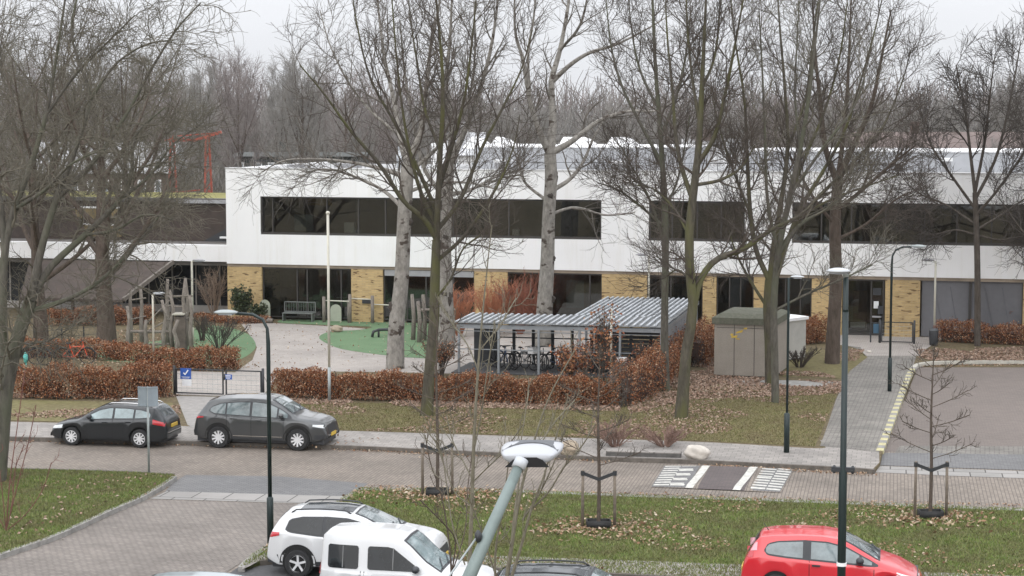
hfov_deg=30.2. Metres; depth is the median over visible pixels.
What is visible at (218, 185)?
undergrowth
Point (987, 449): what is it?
pale band
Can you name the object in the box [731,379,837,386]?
slab path
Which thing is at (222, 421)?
parked car
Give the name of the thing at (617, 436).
bare shrub
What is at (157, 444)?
fallen leaves
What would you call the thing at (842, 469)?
street lamp
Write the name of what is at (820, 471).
fallen leaves
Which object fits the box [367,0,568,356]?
poplar tree
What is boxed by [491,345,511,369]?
bicycle
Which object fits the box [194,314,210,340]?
bare shrub
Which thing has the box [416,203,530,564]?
sapling
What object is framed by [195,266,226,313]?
bare shrub
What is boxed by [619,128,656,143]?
bare tree
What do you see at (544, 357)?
bicycle
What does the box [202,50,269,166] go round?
bare tree
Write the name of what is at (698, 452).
boulder
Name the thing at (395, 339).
poplar tree
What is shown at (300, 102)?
bare tree
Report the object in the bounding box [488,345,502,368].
bicycle
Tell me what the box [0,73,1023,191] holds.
distant wood
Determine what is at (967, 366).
curb
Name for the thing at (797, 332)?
utility kiosk
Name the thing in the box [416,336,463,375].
bare shrub
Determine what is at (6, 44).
yard tree
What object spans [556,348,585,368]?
bicycle
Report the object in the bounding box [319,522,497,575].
parked van
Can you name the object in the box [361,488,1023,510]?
kerb
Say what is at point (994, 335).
beech hedge
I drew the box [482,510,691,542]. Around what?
fallen leaves
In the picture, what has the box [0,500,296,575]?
side street
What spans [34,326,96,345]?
fence
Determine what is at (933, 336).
litter bin
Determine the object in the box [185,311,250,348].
bare shrub
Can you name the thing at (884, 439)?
striped kerb
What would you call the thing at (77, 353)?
bicycle
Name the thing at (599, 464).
young tree
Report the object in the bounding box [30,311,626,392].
yard
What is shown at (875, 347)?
entrance paving
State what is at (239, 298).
evergreen shrub
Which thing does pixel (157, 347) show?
fallen leaves
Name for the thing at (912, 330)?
metal gate
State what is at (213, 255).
wing building
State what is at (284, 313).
garden bench
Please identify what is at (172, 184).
undergrowth
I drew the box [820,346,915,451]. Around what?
school path
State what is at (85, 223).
window
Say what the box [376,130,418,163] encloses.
bare tree
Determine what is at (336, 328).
boulder
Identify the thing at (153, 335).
street lamp
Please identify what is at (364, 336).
fallen leaves
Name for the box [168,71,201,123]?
bare tree
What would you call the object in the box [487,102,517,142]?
bare tree
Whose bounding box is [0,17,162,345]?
yard tree
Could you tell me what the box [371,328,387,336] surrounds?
bench
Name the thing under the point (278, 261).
school building
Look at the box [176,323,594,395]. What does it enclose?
yard paving
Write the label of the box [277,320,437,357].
play turf
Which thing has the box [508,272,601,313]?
window
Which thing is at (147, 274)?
sloping canopy
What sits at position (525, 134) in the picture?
bare tree
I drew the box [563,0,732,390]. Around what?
street tree
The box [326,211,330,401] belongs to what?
flagpole
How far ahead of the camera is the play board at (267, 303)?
99.70 m
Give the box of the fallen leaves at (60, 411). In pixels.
[11,392,180,417]
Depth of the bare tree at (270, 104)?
196.70 m
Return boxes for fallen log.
[243,317,272,322]
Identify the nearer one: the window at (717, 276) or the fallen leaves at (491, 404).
the fallen leaves at (491, 404)
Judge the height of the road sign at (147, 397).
2.720 m
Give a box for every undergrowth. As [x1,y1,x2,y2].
[0,138,1009,192]
[1,153,283,240]
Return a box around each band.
[150,491,341,502]
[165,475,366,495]
[876,466,1023,477]
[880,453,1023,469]
[895,446,1023,453]
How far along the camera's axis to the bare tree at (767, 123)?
157.21 m
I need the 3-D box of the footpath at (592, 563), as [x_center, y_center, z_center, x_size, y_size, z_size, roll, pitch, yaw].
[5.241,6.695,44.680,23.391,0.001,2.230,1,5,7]
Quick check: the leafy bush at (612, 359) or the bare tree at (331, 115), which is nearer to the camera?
the leafy bush at (612, 359)
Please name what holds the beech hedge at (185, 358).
on the yard at (248, 358)
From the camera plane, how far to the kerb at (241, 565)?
45.98 m
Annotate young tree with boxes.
[396,294,489,489]
[554,338,644,520]
[882,339,978,510]
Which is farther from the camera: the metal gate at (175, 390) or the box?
the box
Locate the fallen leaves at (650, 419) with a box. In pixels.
[305,382,838,438]
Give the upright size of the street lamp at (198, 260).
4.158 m
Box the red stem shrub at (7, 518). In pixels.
[0,371,62,530]
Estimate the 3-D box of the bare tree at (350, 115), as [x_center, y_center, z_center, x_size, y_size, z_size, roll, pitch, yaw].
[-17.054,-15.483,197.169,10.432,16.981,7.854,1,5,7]
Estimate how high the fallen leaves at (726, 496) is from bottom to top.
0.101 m
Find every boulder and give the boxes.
[330,325,342,331]
[561,440,578,454]
[684,445,710,459]
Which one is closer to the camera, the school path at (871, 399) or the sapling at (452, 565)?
the sapling at (452, 565)
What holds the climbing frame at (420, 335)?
on the play turf at (366, 344)
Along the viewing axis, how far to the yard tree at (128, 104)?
117.78 m
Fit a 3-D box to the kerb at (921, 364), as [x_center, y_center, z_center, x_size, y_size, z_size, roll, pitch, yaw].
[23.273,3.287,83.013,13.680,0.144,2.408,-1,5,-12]
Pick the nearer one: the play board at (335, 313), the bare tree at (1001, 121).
the play board at (335, 313)
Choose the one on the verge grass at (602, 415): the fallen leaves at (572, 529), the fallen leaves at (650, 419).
the fallen leaves at (650, 419)
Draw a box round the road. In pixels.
[8,400,1023,572]
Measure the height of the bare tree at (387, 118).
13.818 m
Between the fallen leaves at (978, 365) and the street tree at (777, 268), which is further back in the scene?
the fallen leaves at (978, 365)
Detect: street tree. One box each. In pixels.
[0,0,255,481]
[269,0,576,416]
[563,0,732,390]
[590,0,864,418]
[671,0,957,384]
[716,0,914,402]
[752,0,946,363]
[864,2,1023,345]
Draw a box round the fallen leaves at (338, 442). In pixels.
[272,433,378,448]
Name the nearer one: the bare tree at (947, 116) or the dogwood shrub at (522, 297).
the dogwood shrub at (522, 297)
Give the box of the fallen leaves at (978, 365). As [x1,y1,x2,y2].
[923,363,1021,366]
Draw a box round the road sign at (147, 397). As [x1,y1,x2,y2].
[137,386,157,472]
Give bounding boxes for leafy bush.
[549,338,602,380]
[573,298,629,381]
[602,349,630,392]
[628,341,660,372]
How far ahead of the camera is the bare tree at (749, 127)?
239.22 m
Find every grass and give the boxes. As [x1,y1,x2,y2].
[11,400,174,421]
[300,383,837,445]
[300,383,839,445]
[782,350,866,378]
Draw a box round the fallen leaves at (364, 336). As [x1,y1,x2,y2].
[238,319,587,365]
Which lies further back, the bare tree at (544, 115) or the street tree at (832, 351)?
the bare tree at (544, 115)
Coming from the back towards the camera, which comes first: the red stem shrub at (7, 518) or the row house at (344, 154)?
the row house at (344, 154)
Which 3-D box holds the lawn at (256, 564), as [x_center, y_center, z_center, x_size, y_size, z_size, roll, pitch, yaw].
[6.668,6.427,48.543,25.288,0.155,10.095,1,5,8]
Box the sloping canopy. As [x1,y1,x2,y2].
[20,259,174,309]
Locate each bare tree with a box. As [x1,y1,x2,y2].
[0,50,39,177]
[0,51,51,189]
[9,65,92,159]
[51,70,80,138]
[94,52,145,141]
[119,70,194,185]
[120,46,179,140]
[167,58,226,192]
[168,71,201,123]
[191,66,279,192]
[199,43,255,122]
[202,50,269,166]
[258,79,299,151]
[259,35,344,164]
[260,55,296,126]
[291,64,331,148]
[302,57,396,163]
[321,98,344,140]
[362,97,404,163]
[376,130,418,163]
[389,124,424,162]
[430,88,488,149]
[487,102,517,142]
[509,102,548,143]
[518,123,547,143]
[523,99,556,136]
[595,107,633,143]
[598,99,630,139]
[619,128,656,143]
[654,103,683,141]
[662,100,727,165]
[733,110,763,146]
[736,93,792,156]
[770,94,817,147]
[816,104,853,147]
[837,115,869,141]
[870,94,890,130]
[883,95,930,131]
[927,90,961,131]
[975,137,1002,147]
[982,64,1023,131]
[996,85,1023,129]
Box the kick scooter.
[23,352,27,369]
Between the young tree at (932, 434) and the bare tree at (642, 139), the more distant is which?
the bare tree at (642, 139)
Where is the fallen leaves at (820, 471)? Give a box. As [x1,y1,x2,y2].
[698,463,876,475]
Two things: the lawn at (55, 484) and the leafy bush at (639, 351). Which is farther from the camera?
the leafy bush at (639, 351)
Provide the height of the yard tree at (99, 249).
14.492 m
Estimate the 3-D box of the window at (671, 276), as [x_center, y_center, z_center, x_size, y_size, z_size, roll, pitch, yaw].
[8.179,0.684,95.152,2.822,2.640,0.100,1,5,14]
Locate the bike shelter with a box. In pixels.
[451,296,698,377]
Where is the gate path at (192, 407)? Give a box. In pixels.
[176,396,214,427]
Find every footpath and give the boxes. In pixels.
[10,422,878,468]
[241,554,1008,575]
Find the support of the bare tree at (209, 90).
on the verge
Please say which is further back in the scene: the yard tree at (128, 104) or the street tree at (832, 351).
the yard tree at (128, 104)
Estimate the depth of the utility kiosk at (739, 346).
78.15 m
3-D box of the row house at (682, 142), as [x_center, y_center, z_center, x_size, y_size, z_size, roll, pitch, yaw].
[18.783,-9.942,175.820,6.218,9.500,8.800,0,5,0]
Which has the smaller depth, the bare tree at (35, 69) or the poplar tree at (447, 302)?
the poplar tree at (447, 302)
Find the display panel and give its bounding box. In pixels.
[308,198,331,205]
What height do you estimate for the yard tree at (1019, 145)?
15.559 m
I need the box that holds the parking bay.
[885,367,1023,453]
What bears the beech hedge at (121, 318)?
on the verge
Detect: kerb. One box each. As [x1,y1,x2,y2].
[0,476,176,559]
[8,468,174,474]
[9,436,874,473]
[238,489,360,571]
[260,559,677,575]
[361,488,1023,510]
[876,367,915,453]
[912,360,1023,369]
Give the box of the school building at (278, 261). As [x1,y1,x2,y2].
[224,137,1023,337]
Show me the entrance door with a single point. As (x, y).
(876, 291)
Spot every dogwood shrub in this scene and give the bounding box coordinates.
[453,282,479,335]
[466,276,518,324]
[488,269,556,333]
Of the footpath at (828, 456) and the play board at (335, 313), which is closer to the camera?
the footpath at (828, 456)
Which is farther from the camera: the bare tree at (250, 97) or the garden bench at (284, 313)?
the bare tree at (250, 97)
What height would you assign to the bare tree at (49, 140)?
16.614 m
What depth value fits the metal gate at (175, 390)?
72.83 m
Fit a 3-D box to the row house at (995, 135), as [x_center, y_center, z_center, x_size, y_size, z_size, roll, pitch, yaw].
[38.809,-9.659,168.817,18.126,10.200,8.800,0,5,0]
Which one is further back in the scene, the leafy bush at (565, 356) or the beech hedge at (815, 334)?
the beech hedge at (815, 334)
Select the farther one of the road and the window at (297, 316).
the window at (297, 316)
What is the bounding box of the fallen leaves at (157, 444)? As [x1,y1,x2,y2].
[9,440,339,450]
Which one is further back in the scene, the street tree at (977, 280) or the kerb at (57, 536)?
the street tree at (977, 280)
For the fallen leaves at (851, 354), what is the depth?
79.43 m
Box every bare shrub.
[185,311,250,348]
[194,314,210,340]
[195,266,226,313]
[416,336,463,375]
[591,417,641,446]
[632,423,690,446]
[789,345,821,367]
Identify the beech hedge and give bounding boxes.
[13,358,175,399]
[22,336,134,360]
[47,303,159,325]
[125,340,241,370]
[194,311,274,323]
[264,362,626,405]
[605,320,695,406]
[681,314,715,366]
[804,311,827,344]
[935,316,1023,345]
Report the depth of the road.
57.90 m
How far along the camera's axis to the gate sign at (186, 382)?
73.11 m
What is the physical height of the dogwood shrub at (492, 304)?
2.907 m
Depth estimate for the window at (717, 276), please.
94.38 m
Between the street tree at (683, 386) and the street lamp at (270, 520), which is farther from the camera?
the street tree at (683, 386)
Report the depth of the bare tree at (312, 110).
241.56 m
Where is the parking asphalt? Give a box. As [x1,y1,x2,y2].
[230,564,319,575]
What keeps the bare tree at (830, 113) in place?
on the verge
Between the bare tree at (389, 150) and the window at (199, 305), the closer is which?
the window at (199, 305)
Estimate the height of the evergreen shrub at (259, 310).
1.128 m
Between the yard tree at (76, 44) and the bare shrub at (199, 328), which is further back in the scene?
the yard tree at (76, 44)
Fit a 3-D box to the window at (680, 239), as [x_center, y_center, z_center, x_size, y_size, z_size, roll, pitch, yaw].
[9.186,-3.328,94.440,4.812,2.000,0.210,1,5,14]
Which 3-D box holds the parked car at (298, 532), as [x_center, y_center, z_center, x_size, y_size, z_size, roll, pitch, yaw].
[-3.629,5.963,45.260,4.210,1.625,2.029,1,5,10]
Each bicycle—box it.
[19,343,51,364]
[27,340,69,363]
[54,340,95,363]
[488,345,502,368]
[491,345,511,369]
[496,345,517,369]
[510,346,536,370]
[518,346,548,370]
[534,346,548,371]
[546,347,562,369]
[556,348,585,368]
[586,353,594,372]
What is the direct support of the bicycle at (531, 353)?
on the bike shelter
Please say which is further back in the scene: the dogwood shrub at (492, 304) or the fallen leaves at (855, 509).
the dogwood shrub at (492, 304)
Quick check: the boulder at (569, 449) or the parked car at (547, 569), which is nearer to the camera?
the parked car at (547, 569)
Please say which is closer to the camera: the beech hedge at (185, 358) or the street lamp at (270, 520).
the street lamp at (270, 520)
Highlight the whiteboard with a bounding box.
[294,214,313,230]
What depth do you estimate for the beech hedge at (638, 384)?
72.39 m
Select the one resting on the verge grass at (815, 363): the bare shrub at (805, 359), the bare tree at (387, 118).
the bare shrub at (805, 359)
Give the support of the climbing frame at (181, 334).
on the play turf at (248, 348)
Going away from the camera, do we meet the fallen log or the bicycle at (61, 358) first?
the bicycle at (61, 358)
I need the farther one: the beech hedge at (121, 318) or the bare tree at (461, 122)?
the bare tree at (461, 122)
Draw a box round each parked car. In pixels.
[51,398,180,447]
[152,571,242,575]
[194,393,338,450]
[267,499,448,575]
[497,559,611,575]
[741,522,922,575]
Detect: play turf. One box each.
[87,325,255,363]
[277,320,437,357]
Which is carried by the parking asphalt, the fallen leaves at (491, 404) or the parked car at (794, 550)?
the parked car at (794, 550)
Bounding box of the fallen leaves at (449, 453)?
[334,448,609,462]
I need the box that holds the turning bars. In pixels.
[322,294,388,322]
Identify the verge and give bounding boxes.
[7,186,1023,471]
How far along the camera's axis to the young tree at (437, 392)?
53.62 m
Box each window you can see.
[7,261,227,312]
[76,206,119,218]
[84,223,121,236]
[261,196,600,239]
[263,267,350,318]
[384,270,474,320]
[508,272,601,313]
[647,275,702,318]
[649,201,744,241]
[716,276,753,314]
[779,278,811,315]
[792,202,1023,245]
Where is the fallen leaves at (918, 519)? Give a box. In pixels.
[794,506,1023,532]
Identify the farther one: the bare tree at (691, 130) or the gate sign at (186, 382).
the bare tree at (691, 130)
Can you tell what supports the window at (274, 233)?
in the school building at (278, 261)
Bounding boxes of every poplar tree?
[225,0,539,369]
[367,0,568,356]
[470,0,681,346]
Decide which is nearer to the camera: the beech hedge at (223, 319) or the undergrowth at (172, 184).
the beech hedge at (223, 319)
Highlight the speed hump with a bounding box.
[651,465,792,492]
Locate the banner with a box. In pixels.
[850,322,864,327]
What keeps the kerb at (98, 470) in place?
on the road
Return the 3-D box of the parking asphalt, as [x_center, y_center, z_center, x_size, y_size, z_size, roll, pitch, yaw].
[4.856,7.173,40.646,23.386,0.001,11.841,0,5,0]
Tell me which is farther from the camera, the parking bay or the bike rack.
the bike rack
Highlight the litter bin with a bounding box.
[929,328,938,345]
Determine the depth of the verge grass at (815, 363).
81.40 m
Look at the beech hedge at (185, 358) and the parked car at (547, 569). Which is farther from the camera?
the beech hedge at (185, 358)
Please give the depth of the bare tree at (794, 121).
243.15 m
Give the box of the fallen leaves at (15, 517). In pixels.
[6,472,165,543]
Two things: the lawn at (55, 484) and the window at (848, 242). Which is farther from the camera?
the window at (848, 242)
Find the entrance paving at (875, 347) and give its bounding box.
[840,331,940,355]
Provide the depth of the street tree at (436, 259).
66.81 m
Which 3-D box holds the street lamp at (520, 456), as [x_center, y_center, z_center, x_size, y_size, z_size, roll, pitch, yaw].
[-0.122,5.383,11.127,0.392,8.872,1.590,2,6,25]
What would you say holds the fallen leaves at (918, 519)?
on the lawn at (256, 564)
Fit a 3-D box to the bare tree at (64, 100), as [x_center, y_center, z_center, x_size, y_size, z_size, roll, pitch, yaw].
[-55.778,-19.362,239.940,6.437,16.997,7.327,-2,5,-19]
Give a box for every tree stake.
[421,442,453,496]
[581,470,616,528]
[913,461,948,518]
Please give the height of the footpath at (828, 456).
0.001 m
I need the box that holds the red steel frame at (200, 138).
[165,131,221,192]
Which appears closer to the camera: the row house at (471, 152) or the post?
the post
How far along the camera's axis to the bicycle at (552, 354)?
80.16 m
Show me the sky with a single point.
(953, 16)
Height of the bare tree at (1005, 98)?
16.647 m
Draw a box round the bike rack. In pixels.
[870,322,878,342]
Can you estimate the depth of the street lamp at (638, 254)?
91.63 m
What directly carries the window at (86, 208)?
in the wing building at (213, 255)
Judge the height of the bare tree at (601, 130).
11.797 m
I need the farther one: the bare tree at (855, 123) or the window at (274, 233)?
the bare tree at (855, 123)
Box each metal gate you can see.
[173,365,263,394]
[879,319,915,343]
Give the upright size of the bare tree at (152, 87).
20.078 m
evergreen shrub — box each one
[228,283,253,317]
[245,301,267,315]
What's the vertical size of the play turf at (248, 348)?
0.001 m
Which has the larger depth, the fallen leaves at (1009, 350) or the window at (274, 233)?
the window at (274, 233)
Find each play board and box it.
[259,300,269,316]
[330,304,341,320]
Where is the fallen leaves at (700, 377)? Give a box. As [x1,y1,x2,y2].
[626,354,840,413]
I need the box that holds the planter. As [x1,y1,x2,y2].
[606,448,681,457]
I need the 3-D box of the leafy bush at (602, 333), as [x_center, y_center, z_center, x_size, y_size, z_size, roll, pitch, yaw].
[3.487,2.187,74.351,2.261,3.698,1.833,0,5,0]
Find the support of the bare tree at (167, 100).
on the verge
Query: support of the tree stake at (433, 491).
on the lawn at (256, 564)
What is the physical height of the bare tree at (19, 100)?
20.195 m
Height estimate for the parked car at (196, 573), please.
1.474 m
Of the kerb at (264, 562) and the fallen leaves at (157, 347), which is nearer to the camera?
the kerb at (264, 562)
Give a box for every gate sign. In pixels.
[180,368,190,378]
[182,379,191,385]
[225,374,231,379]
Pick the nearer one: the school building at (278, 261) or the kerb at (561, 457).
the kerb at (561, 457)
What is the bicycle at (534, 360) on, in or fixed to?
on the bike shelter
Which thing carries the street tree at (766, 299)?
on the verge
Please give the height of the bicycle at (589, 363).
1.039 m
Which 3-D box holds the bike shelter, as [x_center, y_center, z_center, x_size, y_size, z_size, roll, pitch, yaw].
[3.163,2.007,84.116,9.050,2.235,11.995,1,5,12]
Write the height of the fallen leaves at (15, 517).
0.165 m
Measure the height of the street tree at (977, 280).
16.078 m
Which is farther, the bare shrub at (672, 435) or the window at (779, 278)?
the window at (779, 278)
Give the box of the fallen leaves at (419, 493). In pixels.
[342,485,554,508]
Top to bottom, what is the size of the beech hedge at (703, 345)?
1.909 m
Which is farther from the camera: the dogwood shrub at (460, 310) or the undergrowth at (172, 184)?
the undergrowth at (172, 184)
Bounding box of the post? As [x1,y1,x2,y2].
[610,308,611,379]
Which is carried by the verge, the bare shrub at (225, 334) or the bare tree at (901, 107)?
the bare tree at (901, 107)
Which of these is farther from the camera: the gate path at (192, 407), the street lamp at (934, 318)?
the street lamp at (934, 318)
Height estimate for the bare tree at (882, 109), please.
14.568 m
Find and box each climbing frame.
[125,279,193,349]
[410,294,455,341]
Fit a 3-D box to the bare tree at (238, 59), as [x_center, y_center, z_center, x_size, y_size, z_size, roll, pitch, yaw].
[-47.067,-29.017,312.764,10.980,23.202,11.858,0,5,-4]
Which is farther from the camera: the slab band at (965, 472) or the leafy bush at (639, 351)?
the leafy bush at (639, 351)
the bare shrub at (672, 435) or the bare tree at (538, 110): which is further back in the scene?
the bare tree at (538, 110)
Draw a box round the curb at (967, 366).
[904,365,1023,399]
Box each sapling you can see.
[403,422,483,575]
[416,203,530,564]
[456,329,603,575]
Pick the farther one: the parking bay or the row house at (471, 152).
the row house at (471, 152)
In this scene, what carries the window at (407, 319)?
in the school building at (278, 261)
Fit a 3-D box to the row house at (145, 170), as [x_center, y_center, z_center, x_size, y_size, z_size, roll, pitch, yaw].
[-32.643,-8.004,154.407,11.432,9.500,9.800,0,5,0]
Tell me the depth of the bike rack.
90.00 m
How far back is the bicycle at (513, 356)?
80.01 m
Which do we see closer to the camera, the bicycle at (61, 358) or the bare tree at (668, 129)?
the bicycle at (61, 358)
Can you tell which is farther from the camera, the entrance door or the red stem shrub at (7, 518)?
the entrance door
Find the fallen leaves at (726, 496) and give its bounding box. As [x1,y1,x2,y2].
[355,484,1020,506]
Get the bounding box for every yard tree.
[0,0,104,226]
[0,0,137,194]
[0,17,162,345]
[6,37,222,349]
[26,3,213,191]
[963,54,1023,272]
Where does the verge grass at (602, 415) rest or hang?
on the verge
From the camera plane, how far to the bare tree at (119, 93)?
164.02 m
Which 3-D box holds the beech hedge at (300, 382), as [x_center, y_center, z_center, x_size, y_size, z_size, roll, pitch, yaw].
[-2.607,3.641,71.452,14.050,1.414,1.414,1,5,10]
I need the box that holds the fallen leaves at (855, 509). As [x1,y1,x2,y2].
[263,486,1023,575]
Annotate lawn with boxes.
[0,469,171,552]
[246,490,1023,575]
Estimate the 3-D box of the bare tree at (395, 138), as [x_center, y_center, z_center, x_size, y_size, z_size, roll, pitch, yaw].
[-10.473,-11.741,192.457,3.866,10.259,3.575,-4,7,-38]
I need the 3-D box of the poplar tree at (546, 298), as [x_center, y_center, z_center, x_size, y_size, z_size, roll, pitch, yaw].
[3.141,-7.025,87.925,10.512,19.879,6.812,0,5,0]
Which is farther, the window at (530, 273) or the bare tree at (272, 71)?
the bare tree at (272, 71)
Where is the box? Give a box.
[512,229,518,234]
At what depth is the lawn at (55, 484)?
53.37 m
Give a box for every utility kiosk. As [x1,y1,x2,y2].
[712,307,786,377]
[789,314,808,359]
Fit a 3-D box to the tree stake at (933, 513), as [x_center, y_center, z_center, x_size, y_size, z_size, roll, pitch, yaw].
[11.199,5.409,50.780,0.944,1.570,0.400,0,5,0]
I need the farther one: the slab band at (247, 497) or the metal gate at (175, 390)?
the metal gate at (175, 390)
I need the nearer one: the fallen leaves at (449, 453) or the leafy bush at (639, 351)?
the fallen leaves at (449, 453)
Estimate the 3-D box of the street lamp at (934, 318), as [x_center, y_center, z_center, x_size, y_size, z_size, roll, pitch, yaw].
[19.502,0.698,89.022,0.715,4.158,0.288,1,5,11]
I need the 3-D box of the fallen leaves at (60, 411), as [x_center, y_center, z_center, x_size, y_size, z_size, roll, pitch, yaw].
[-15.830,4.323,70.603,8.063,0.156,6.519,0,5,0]
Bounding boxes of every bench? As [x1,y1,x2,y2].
[282,301,315,321]
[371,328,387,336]
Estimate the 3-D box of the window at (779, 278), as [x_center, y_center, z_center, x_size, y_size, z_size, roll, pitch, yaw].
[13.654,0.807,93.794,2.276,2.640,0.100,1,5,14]
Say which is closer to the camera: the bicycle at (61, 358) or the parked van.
the parked van
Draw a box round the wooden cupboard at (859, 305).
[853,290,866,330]
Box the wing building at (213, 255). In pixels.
[0,191,227,312]
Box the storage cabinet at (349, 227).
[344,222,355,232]
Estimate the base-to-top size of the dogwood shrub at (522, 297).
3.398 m
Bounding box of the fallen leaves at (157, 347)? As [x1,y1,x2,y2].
[13,321,258,368]
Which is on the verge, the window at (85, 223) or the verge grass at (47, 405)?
the verge grass at (47, 405)
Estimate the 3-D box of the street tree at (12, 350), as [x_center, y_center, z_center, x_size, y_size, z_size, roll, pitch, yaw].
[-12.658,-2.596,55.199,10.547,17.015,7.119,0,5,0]
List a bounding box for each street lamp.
[152,292,162,365]
[191,259,204,344]
[214,310,273,542]
[448,440,563,575]
[635,253,649,298]
[784,275,803,452]
[826,268,854,575]
[887,244,925,391]
[923,259,936,327]
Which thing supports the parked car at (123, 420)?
on the road
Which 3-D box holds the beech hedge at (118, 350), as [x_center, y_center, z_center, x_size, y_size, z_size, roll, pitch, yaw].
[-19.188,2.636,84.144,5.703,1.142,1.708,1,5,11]
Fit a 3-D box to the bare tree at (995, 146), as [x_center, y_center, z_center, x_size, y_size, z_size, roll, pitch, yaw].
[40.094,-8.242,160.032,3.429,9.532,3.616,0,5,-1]
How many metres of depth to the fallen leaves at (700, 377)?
74.66 m
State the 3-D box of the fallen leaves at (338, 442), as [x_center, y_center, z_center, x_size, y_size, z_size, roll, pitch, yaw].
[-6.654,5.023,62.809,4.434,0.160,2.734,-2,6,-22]
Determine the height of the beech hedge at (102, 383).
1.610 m
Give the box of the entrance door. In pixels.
[843,279,884,334]
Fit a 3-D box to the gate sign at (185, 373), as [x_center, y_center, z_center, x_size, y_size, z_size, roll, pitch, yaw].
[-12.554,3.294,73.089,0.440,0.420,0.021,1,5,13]
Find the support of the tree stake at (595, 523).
on the lawn at (256, 564)
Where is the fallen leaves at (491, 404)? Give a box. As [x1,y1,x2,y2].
[290,398,620,410]
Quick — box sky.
[0,0,1023,128]
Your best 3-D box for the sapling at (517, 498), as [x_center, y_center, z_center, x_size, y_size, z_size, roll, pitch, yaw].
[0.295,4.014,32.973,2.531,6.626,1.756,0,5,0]
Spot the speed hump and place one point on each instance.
(732, 478)
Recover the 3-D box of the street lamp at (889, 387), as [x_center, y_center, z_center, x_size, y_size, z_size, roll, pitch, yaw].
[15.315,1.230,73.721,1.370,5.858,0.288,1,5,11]
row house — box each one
[37,132,187,191]
[231,142,368,166]
[446,122,484,163]
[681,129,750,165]
[845,122,1023,147]
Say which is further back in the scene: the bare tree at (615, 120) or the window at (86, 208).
the bare tree at (615, 120)
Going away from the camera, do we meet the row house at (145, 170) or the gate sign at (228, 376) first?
the gate sign at (228, 376)
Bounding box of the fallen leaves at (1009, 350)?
[917,346,1023,360]
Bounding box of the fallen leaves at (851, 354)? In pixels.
[780,348,864,377]
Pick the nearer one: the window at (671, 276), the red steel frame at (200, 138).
the window at (671, 276)
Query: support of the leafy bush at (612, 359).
on the verge
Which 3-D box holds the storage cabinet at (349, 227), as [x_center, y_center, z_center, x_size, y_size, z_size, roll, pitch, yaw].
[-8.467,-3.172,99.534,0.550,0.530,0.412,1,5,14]

